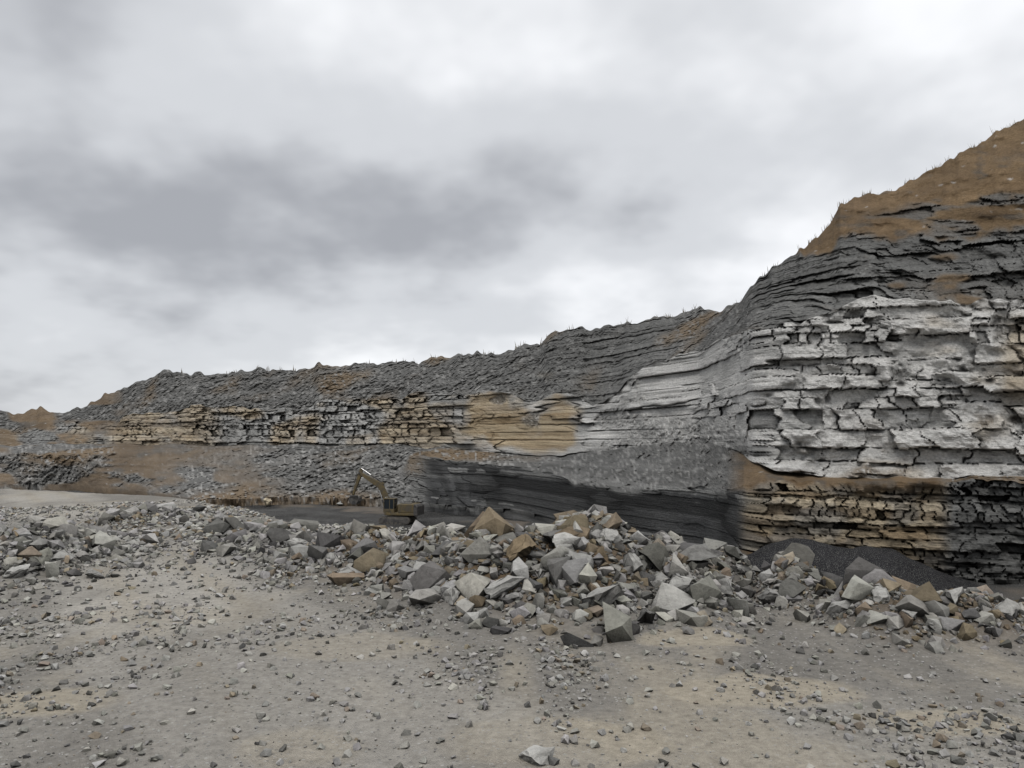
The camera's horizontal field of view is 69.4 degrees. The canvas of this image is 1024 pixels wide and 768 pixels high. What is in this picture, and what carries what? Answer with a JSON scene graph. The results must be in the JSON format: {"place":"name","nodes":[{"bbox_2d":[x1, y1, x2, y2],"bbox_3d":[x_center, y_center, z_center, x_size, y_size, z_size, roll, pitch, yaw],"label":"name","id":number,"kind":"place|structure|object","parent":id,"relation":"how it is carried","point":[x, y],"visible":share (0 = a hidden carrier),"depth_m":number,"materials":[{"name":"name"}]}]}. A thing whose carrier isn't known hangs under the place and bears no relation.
{"place":"outdoors","nodes":[
{"label":"outdoors","id":0,"kind":"place"},
{"bbox_2d":[0,489,1023,767],"bbox_3d":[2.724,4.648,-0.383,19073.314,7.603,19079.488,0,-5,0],"label":"ground","id":1,"kind":"structure","parent":0,"point":[490,733],"depth_m":5.36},
{"bbox_2d":[349,468,423,524],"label":"excavator","id":2,"kind":"object","parent":1,"relation":"on","point":[405,513],"visible":0.98,"depth_m":76.66,"materials":[{"name":"metal"}]},
{"bbox_2d":[3,498,1019,765],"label":"boulders","id":3,"kind":"object","parent":1,"relation":"on","point":[521,546],"visible":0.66,"depth_m":7.70,"materials":[{"name":"stone"}]},
{"bbox_2d":[0,119,1023,584],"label":"quarry wall","id":4,"kind":"structure","parent":1,"relation":"on","point":[850,375],"depth_m":53.08,"materials":[{"name":"grey stone"}]},
{"bbox_2d":[181,120,1017,373],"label":"dry grass","id":5,"kind":"structure","parent":4,"relation":"on","point":[693,304],"depth_m":57.62,"materials":[{"name":"brown plant"}]},
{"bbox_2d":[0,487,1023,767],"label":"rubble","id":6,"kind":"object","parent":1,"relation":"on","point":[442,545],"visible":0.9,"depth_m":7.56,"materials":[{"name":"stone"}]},
{"bbox_2d":[0,0,1023,413],"label":"sky","id":7,"kind":"structure","parent":0,"point":[209,187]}
]}

